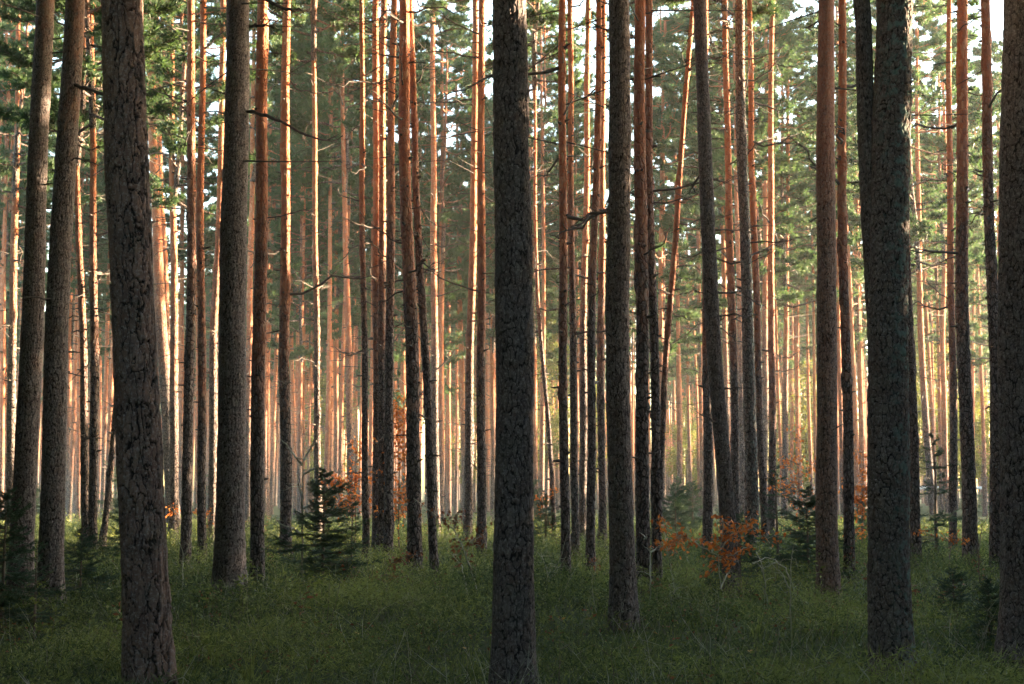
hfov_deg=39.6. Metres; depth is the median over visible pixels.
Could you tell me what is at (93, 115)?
pine tree
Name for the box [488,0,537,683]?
pine tree
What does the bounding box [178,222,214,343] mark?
pine tree
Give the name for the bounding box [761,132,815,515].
pine tree
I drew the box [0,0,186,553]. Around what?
pine tree
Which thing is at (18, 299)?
pine tree
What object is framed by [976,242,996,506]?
pine tree
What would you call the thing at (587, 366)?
pine tree
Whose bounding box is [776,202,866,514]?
pine tree
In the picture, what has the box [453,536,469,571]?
young spruce
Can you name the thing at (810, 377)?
pine tree
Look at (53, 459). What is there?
pine tree
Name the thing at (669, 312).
pine tree
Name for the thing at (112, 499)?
young spruce
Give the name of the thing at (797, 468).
beech sapling
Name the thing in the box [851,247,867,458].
pine tree
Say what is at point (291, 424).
pine tree
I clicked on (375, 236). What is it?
pine tree
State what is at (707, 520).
pine tree
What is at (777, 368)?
pine tree
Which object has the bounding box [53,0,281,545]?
pine tree
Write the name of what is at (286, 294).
pine tree
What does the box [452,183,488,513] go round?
pine tree
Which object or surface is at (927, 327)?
pine tree
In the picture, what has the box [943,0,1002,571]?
pine tree
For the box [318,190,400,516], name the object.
pine tree
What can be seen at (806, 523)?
young spruce
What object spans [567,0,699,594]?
pine tree
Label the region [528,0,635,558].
pine tree
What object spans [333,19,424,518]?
pine tree
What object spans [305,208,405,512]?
pine tree
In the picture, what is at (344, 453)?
pine tree
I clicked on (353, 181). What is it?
pine tree
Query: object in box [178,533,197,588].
bare sapling
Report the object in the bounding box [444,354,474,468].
pine tree
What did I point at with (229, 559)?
pine tree
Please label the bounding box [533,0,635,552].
pine tree
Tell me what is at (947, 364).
pine tree
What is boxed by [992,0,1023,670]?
pine tree
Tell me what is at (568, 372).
pine tree
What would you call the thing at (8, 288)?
pine tree
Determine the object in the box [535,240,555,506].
pine tree
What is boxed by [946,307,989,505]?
pine tree
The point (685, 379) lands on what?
pine tree
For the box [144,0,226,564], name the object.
pine tree
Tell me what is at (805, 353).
pine tree
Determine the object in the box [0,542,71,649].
young spruce
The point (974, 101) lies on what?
pine tree
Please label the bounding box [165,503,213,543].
beech sapling
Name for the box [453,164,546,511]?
pine tree
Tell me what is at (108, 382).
pine tree
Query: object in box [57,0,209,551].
pine tree
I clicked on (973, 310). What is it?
pine tree
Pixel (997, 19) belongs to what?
sky
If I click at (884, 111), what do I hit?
pine tree
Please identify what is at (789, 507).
young spruce
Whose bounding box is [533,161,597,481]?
pine tree
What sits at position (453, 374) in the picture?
pine tree
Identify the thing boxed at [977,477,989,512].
young spruce
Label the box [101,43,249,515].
pine tree
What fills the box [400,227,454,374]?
pine tree
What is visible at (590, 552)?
pine tree
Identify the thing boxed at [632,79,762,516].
pine tree
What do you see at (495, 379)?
pine tree
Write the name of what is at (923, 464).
broadleaf tree
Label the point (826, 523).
pine tree
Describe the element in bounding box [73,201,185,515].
pine tree
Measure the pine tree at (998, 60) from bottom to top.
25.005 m
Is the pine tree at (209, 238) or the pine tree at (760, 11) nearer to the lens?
the pine tree at (760, 11)
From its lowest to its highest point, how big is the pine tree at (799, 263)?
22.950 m
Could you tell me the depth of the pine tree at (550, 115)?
62.27 m
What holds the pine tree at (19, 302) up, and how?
on the ground at (924, 510)
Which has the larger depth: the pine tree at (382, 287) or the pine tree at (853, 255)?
the pine tree at (853, 255)
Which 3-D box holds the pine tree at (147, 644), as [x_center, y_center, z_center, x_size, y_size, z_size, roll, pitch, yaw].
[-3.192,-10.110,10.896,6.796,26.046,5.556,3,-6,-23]
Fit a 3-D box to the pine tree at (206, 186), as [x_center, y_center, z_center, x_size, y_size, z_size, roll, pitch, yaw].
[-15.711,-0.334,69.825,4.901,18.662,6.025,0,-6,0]
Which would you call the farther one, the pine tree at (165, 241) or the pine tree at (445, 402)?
the pine tree at (445, 402)
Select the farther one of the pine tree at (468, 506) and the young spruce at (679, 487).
the young spruce at (679, 487)
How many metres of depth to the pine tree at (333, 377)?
125.98 m
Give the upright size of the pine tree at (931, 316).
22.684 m
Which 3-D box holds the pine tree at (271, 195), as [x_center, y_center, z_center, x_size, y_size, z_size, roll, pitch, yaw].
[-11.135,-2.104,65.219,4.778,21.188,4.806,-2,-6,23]
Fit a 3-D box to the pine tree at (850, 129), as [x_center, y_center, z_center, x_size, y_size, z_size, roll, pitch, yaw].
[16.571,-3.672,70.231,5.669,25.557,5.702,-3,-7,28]
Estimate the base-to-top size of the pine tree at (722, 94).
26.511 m
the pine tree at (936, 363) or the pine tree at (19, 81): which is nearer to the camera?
the pine tree at (19, 81)
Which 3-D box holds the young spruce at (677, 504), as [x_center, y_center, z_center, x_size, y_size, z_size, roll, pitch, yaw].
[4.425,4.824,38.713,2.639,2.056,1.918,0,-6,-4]
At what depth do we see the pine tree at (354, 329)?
94.24 m
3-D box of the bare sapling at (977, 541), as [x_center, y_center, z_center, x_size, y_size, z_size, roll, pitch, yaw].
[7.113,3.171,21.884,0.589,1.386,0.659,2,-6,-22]
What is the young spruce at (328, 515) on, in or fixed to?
on the ground at (924, 510)
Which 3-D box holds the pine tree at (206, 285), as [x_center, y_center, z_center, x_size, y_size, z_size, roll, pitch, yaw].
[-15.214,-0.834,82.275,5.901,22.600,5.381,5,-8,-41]
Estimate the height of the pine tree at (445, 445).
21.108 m
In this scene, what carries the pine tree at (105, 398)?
on the ground at (924, 510)
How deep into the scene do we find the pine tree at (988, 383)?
140.70 m
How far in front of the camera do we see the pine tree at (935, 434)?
135.33 m
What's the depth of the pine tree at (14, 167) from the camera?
39.38 m
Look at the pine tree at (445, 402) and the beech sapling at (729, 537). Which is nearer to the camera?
the beech sapling at (729, 537)
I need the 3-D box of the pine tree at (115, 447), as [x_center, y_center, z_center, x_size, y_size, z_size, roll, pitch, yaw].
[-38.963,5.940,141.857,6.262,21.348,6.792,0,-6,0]
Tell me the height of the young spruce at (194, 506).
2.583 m
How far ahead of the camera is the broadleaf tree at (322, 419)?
94.84 m
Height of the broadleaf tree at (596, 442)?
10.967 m
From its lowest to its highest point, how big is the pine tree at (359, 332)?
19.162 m
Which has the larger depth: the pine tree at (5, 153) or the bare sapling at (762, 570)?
the pine tree at (5, 153)
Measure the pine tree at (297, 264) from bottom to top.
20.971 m
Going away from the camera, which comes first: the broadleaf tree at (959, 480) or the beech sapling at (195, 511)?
the beech sapling at (195, 511)
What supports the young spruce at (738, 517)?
on the ground at (924, 510)
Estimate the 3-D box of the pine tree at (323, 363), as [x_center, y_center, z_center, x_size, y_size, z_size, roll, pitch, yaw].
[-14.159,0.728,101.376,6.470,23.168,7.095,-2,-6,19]
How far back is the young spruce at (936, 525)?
31.53 m
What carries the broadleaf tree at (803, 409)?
on the ground at (924, 510)
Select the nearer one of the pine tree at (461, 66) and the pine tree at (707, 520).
the pine tree at (707, 520)
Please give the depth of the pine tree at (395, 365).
95.58 m
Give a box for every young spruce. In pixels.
[0,486,75,629]
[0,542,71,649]
[35,484,40,527]
[64,526,121,605]
[74,459,164,528]
[92,501,175,561]
[192,475,207,518]
[248,465,385,592]
[307,495,341,527]
[328,491,374,564]
[342,482,361,514]
[393,482,401,512]
[394,476,406,535]
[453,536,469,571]
[533,478,547,522]
[533,489,556,529]
[534,494,560,544]
[649,482,718,543]
[650,476,697,531]
[662,480,719,536]
[696,511,800,594]
[749,465,815,568]
[760,485,864,580]
[778,497,795,514]
[842,496,866,542]
[909,432,961,553]
[919,566,993,629]
[952,576,999,649]
[958,481,988,509]
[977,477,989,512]
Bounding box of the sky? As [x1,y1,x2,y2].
[1,0,1003,491]
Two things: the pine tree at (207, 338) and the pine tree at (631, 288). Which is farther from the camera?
the pine tree at (207, 338)
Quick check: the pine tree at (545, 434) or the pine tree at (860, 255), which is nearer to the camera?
the pine tree at (860, 255)
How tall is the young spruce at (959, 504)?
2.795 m
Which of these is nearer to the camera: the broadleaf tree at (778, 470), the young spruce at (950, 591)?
the young spruce at (950, 591)
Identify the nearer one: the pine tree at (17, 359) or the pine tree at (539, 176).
the pine tree at (539, 176)
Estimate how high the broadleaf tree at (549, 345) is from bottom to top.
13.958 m
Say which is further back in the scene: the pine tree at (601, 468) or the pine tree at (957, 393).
the pine tree at (957, 393)
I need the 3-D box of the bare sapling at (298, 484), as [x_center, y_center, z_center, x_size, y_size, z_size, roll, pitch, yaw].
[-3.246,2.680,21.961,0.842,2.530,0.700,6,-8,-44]
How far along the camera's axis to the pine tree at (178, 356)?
135.74 m
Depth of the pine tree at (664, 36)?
57.65 m
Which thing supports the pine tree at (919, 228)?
on the ground at (924, 510)
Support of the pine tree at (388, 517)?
on the ground at (924, 510)
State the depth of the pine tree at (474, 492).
101.20 m
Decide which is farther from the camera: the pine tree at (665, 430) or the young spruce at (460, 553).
the pine tree at (665, 430)
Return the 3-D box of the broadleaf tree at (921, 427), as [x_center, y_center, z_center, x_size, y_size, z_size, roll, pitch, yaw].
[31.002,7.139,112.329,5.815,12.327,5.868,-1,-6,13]
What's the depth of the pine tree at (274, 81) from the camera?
52.21 m
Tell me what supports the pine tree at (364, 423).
on the ground at (924, 510)
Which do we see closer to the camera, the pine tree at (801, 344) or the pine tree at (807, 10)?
the pine tree at (807, 10)
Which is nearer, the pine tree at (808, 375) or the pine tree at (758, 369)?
the pine tree at (758, 369)
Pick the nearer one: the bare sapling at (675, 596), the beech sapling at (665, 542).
the bare sapling at (675, 596)
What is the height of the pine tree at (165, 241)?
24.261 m
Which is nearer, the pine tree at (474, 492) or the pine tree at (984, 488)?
the pine tree at (984, 488)
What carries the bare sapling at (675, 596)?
on the ground at (924, 510)
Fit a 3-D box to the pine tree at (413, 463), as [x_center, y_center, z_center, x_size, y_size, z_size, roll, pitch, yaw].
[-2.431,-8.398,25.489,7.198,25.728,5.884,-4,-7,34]
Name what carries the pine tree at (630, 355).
on the ground at (924, 510)
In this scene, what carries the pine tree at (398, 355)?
on the ground at (924, 510)
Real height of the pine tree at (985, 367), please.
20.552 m
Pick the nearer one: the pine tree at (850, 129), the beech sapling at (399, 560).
the beech sapling at (399, 560)
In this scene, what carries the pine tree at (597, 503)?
on the ground at (924, 510)
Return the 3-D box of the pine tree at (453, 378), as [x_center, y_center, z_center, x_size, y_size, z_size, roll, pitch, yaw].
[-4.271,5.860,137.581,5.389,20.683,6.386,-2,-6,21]
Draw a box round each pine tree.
[0,0,101,604]
[0,0,184,558]
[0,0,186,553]
[0,1,34,216]
[0,1,98,391]
[0,7,103,528]
[0,18,55,524]
[0,35,85,512]
[0,64,49,252]
[0,96,110,523]
[0,145,110,520]
[0,173,24,314]
[6,173,74,453]
[6,222,48,373]
[6,241,19,409]
[6,258,19,370]
[17,0,103,610]
[46,90,107,520]
[46,153,103,513]
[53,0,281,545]
[56,49,168,517]
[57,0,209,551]
[72,321,109,404]
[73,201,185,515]
[73,208,109,517]
[73,301,89,466]
[85,2,184,499]
[89,332,116,497]
[94,0,252,528]
[100,0,177,683]
[101,0,219,518]
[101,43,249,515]
[101,293,113,497]
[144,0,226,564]
[145,0,255,571]
[163,153,216,520]
[164,0,371,531]
[165,0,253,545]
[168,228,246,510]
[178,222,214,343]
[178,293,218,417]
[178,316,195,407]
[182,0,342,603]
[205,146,294,345]
[206,391,207,426]
[209,0,382,559]
[209,76,372,525]
[213,119,319,514]
[216,32,328,520]
[216,69,310,523]
[246,89,369,519]
[246,281,278,412]
[247,0,317,586]
[247,78,402,519]
[247,168,326,465]
[253,0,369,536]
[253,204,342,514]
[267,0,452,530]
[268,32,402,519]
[270,334,333,402]
[273,332,294,506]
[275,388,278,503]
[276,264,309,447]
[278,274,359,511]
[279,1,440,518]
[279,204,354,510]
[290,1,398,517]
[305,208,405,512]
[305,250,321,512]
[305,313,326,487]
[309,0,398,556]
[309,239,370,499]
[309,311,333,400]
[309,332,359,406]
[317,0,450,556]
[318,0,453,551]
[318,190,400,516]
[332,47,495,522]
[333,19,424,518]
[338,268,394,440]
[339,205,396,400]
[339,308,394,431]
[343,0,451,563]
[344,396,345,502]
[350,0,475,580]
[358,0,468,580]
[365,0,557,526]
[369,196,429,513]
[370,195,399,505]
[386,162,465,471]
[394,320,430,489]
[395,172,464,352]
[395,223,405,508]
[396,0,487,532]
[396,166,487,515]
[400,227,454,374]
[410,0,494,540]
[410,33,495,521]
[416,0,549,556]
[421,94,567,521]
[427,208,477,512]
[435,0,697,585]
[444,306,458,505]
[444,313,489,376]
[444,328,444,474]
[444,353,459,503]
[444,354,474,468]
[450,3,607,508]
[450,325,485,387]
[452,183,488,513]
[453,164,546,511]
[462,106,567,405]
[463,239,488,511]
[465,190,495,424]
[484,0,608,507]
[485,0,595,542]
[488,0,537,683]
[489,325,489,432]
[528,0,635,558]
[528,0,677,574]
[531,91,635,479]
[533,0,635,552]
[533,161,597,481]
[535,0,608,541]
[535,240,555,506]
[537,108,633,483]
[537,179,589,509]
[537,246,596,507]
[550,0,755,589]
[553,0,757,524]
[555,216,605,468]
[555,233,596,411]
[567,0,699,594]
[579,236,606,509]
[587,205,668,513]
[591,16,733,516]
[604,282,635,396]
[605,0,641,632]
[605,248,635,438]
[629,192,668,512]
[630,0,743,523]
[630,261,675,470]
[630,275,635,438]
[631,1,804,442]
[631,265,692,452]
[631,333,650,506]
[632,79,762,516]
[632,169,736,509]
[634,335,697,501]
[653,0,817,520]
[653,0,861,493]
[653,0,861,523]
[654,0,771,562]
[655,199,701,459]
[657,216,718,515]
[658,0,794,539]
[664,282,697,485]
[665,0,811,559]
[666,376,695,497]
[667,300,721,416]
[671,72,757,411]
[676,0,750,597]
[680,263,701,505]
[682,280,701,505]
[690,378,695,480]
[692,0,814,552]
[720,173,814,516]
[721,0,816,535]
[728,356,730,425]
[735,261,792,360]
[736,0,924,604]
[736,152,816,511]
[752,253,808,506]
[753,253,812,506]
[759,137,816,500]
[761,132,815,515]
[761,330,802,505]
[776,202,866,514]
[777,146,816,512]
[778,234,816,393]
[779,246,803,508]
[780,0,923,578]
[780,165,816,511]
[783,0,875,522]
[788,307,816,489]
[789,16,864,520]
[789,87,931,518]
[789,308,816,438]
[791,0,1000,529]
[812,175,865,435]
[816,337,867,504]
[846,0,981,568]
[847,133,866,501]
[851,0,1001,523]
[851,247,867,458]
[853,0,918,683]
[855,107,998,522]
[862,295,867,449]
[910,0,997,553]
[911,0,1002,566]
[911,127,996,489]
[911,146,982,513]
[911,155,980,516]
[911,255,946,419]
[913,36,1002,520]
[914,265,947,443]
[917,313,938,506]
[918,382,927,503]
[922,235,975,418]
[934,306,987,509]
[936,112,999,515]
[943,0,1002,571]
[946,273,989,501]
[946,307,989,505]
[957,345,989,459]
[968,223,987,505]
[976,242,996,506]
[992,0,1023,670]
[992,33,1001,179]
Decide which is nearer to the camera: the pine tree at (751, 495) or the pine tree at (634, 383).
the pine tree at (751, 495)
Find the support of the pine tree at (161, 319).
on the ground at (924, 510)
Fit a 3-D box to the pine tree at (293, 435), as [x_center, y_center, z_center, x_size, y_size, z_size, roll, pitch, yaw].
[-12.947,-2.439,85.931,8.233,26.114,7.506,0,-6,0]
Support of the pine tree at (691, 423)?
on the ground at (924, 510)
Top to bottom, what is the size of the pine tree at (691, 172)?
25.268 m
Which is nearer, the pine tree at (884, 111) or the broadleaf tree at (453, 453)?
the pine tree at (884, 111)
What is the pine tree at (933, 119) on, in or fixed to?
on the ground at (924, 510)
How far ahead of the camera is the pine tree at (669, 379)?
109.64 m
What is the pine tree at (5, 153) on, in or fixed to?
on the ground at (924, 510)
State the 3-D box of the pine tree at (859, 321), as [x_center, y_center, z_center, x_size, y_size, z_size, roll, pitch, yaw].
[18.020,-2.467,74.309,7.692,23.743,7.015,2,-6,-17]
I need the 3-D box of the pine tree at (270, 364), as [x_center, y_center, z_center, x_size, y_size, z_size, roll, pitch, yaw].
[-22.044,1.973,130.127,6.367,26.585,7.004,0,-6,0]
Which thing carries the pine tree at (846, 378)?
on the ground at (924, 510)
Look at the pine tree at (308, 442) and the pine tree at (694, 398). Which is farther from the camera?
the pine tree at (694, 398)
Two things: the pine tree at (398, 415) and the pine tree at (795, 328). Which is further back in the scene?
the pine tree at (398, 415)
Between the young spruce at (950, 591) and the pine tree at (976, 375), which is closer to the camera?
the young spruce at (950, 591)
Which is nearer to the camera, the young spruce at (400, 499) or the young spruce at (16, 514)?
the young spruce at (16, 514)
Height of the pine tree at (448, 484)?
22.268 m
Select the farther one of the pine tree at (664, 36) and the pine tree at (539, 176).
the pine tree at (539, 176)
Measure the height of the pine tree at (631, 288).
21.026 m
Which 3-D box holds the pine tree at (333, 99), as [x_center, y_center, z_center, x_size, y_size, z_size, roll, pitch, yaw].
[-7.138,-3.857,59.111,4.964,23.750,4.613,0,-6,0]
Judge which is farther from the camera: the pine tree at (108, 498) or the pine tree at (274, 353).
the pine tree at (274, 353)
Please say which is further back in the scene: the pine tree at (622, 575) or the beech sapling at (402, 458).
the beech sapling at (402, 458)
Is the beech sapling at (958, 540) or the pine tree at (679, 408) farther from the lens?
the pine tree at (679, 408)
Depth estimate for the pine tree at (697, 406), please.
89.94 m
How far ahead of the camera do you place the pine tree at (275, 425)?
135.00 m
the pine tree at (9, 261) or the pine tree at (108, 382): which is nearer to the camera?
the pine tree at (9, 261)
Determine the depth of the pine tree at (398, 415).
136.88 m
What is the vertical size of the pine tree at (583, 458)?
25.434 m
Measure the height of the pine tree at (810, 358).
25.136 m
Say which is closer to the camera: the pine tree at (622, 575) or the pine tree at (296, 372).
the pine tree at (622, 575)
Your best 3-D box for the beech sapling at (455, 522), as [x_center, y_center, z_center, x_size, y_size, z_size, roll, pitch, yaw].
[-0.833,2.829,19.226,1.239,1.430,0.631,0,-6,0]
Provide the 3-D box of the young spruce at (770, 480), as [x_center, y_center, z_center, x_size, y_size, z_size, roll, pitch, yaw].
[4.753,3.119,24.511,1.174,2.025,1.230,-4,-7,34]
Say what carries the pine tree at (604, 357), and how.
on the ground at (924, 510)
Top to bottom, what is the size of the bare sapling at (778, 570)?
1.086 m
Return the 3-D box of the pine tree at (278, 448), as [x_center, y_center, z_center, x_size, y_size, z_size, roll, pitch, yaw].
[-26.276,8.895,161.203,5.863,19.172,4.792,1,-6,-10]
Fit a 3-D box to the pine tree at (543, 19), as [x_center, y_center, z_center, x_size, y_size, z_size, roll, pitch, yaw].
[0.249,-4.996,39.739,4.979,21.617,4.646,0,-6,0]
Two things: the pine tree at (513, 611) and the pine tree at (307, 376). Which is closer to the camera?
the pine tree at (513, 611)
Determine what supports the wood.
on the ground at (924, 510)
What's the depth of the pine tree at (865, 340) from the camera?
142.95 m
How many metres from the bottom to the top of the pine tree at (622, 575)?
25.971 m
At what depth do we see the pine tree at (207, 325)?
102.89 m
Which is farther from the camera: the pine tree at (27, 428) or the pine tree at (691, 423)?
the pine tree at (691, 423)
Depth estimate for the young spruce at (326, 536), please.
21.79 m
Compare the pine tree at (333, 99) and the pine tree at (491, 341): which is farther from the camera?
the pine tree at (491, 341)
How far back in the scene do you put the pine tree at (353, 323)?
72.81 m
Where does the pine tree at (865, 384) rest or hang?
on the ground at (924, 510)
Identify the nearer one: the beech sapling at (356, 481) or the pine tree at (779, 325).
the beech sapling at (356, 481)
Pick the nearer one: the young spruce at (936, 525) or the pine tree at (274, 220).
the young spruce at (936, 525)
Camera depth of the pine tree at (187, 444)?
27.50 m
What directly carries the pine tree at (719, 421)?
on the ground at (924, 510)
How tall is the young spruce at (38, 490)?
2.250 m
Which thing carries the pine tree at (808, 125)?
on the ground at (924, 510)
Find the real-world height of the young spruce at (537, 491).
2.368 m
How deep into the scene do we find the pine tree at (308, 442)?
89.39 m
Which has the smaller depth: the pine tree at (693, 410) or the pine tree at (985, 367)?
the pine tree at (985, 367)
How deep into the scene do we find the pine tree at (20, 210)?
63.66 m
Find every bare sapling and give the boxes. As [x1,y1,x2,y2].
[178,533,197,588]
[272,433,328,583]
[536,523,570,585]
[638,532,661,599]
[661,582,688,608]
[753,546,797,644]
[753,551,776,604]
[951,508,989,585]
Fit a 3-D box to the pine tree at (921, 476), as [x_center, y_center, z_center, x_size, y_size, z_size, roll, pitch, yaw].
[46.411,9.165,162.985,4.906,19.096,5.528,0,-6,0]
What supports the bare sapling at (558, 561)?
on the ground at (924, 510)
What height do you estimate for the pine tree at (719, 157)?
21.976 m
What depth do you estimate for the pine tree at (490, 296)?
73.39 m
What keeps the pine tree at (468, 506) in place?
on the ground at (924, 510)
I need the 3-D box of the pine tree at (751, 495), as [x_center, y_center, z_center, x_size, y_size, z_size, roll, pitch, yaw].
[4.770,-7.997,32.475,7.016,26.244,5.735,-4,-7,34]
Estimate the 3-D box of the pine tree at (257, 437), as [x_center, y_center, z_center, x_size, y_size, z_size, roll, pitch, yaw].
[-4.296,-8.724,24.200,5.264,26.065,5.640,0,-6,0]
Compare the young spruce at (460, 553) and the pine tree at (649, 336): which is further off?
the pine tree at (649, 336)
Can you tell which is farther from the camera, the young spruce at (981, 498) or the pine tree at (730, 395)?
the pine tree at (730, 395)
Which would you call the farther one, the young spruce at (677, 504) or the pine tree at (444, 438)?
the pine tree at (444, 438)
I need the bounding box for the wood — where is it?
[6,257,989,508]
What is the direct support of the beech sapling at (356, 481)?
on the ground at (924, 510)
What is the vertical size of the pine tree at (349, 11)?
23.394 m
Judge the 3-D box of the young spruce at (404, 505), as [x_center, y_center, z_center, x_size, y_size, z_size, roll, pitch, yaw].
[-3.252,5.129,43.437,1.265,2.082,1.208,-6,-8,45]
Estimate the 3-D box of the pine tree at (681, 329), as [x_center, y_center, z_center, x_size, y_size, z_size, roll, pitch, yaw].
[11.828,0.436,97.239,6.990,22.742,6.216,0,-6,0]
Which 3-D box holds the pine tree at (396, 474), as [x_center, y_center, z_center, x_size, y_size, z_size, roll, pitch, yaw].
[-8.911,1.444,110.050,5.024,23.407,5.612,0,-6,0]
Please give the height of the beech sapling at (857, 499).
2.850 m
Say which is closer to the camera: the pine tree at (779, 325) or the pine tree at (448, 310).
the pine tree at (448, 310)
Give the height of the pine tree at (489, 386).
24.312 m
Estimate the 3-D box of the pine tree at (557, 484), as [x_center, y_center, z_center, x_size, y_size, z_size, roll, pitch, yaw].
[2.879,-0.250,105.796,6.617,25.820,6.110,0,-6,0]
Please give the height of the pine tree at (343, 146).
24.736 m
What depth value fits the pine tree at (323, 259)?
68.24 m
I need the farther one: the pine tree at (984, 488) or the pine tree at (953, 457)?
the pine tree at (984, 488)
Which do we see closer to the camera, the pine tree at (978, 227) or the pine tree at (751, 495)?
the pine tree at (751, 495)
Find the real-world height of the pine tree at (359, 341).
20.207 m
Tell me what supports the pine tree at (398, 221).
on the ground at (924, 510)
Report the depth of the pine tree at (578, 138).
65.91 m
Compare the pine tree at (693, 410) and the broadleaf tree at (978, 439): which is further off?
the pine tree at (693, 410)
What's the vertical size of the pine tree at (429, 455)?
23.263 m
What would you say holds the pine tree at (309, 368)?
on the ground at (924, 510)
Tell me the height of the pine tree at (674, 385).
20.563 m
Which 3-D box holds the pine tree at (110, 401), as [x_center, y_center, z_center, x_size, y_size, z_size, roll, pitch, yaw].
[-15.242,-4.872,57.465,5.936,25.289,6.815,0,-6,0]
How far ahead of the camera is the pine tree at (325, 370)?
120.27 m
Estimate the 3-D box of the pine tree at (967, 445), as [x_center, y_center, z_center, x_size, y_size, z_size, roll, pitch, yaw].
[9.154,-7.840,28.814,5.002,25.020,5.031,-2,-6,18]
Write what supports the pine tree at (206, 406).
on the ground at (924, 510)
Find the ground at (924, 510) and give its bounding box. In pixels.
[0,492,1022,683]
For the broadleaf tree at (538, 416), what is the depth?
119.36 m
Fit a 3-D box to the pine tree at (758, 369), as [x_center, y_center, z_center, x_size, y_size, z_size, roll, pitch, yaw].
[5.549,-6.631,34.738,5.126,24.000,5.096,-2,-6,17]
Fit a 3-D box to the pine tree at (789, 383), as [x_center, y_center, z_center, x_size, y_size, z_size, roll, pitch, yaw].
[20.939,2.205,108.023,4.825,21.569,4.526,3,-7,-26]
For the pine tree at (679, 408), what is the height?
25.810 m
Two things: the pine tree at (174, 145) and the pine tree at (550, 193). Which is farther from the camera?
the pine tree at (550, 193)
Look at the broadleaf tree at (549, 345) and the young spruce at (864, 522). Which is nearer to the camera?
the young spruce at (864, 522)
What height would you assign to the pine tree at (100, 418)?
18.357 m
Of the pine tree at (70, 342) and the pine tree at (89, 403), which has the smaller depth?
the pine tree at (70, 342)
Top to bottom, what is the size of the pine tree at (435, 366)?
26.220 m
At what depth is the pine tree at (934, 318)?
92.82 m
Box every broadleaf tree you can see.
[291,368,357,487]
[444,372,489,484]
[490,355,554,466]
[535,312,587,507]
[568,376,607,482]
[665,393,696,508]
[756,397,813,498]
[768,356,816,511]
[866,373,935,482]
[914,324,960,476]
[918,393,988,509]
[948,381,989,493]
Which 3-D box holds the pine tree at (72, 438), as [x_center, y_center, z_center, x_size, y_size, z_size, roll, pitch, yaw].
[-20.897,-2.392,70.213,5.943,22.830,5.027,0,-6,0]
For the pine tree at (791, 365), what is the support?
on the ground at (924, 510)
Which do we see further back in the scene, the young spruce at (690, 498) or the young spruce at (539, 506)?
the young spruce at (539, 506)
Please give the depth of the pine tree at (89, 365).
117.51 m
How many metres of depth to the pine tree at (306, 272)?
72.56 m
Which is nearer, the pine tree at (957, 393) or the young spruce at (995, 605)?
the young spruce at (995, 605)
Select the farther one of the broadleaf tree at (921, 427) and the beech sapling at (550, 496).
the broadleaf tree at (921, 427)
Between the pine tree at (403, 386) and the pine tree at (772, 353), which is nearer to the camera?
the pine tree at (772, 353)
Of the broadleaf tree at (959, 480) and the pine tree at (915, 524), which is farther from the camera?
the broadleaf tree at (959, 480)
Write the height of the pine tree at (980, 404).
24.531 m
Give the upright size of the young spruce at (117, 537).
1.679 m
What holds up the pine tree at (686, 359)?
on the ground at (924, 510)
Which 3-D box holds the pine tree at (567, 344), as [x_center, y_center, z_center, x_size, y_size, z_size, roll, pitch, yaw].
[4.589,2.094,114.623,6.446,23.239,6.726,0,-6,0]
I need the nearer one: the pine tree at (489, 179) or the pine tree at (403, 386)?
the pine tree at (489, 179)
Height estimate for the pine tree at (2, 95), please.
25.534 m
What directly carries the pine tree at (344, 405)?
on the ground at (924, 510)
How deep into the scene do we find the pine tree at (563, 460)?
24.00 m
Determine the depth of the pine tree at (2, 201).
65.44 m
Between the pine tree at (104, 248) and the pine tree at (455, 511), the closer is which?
the pine tree at (104, 248)
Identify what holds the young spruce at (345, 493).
on the ground at (924, 510)
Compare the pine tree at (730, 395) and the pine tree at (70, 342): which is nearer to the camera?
the pine tree at (70, 342)
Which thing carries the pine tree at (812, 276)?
on the ground at (924, 510)
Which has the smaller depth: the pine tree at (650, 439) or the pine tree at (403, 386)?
the pine tree at (403, 386)
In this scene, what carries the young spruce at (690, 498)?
on the ground at (924, 510)
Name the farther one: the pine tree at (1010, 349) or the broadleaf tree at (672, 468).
the broadleaf tree at (672, 468)
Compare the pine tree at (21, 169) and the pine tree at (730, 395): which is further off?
the pine tree at (730, 395)
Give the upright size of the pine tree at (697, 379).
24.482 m
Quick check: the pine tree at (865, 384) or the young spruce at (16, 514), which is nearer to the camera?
the young spruce at (16, 514)
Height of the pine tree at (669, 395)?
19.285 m
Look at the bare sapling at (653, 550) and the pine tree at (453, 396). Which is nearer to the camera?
the bare sapling at (653, 550)
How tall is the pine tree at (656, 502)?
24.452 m
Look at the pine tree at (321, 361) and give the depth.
105.41 m
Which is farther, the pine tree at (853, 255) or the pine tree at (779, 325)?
the pine tree at (779, 325)
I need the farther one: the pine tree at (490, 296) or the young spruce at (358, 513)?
the pine tree at (490, 296)
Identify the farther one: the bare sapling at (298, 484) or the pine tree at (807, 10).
the pine tree at (807, 10)
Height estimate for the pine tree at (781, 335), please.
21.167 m
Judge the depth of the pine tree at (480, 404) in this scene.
31.23 m
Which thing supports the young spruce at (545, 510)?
on the ground at (924, 510)
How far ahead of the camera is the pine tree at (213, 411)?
39.22 m
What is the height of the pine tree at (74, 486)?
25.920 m
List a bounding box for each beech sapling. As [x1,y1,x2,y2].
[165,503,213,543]
[312,435,372,542]
[369,546,426,584]
[372,391,425,553]
[405,498,492,599]
[534,487,559,521]
[649,514,692,593]
[650,510,785,608]
[766,424,815,543]
[838,447,867,545]
[913,527,969,566]
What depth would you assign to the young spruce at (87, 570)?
20.14 m

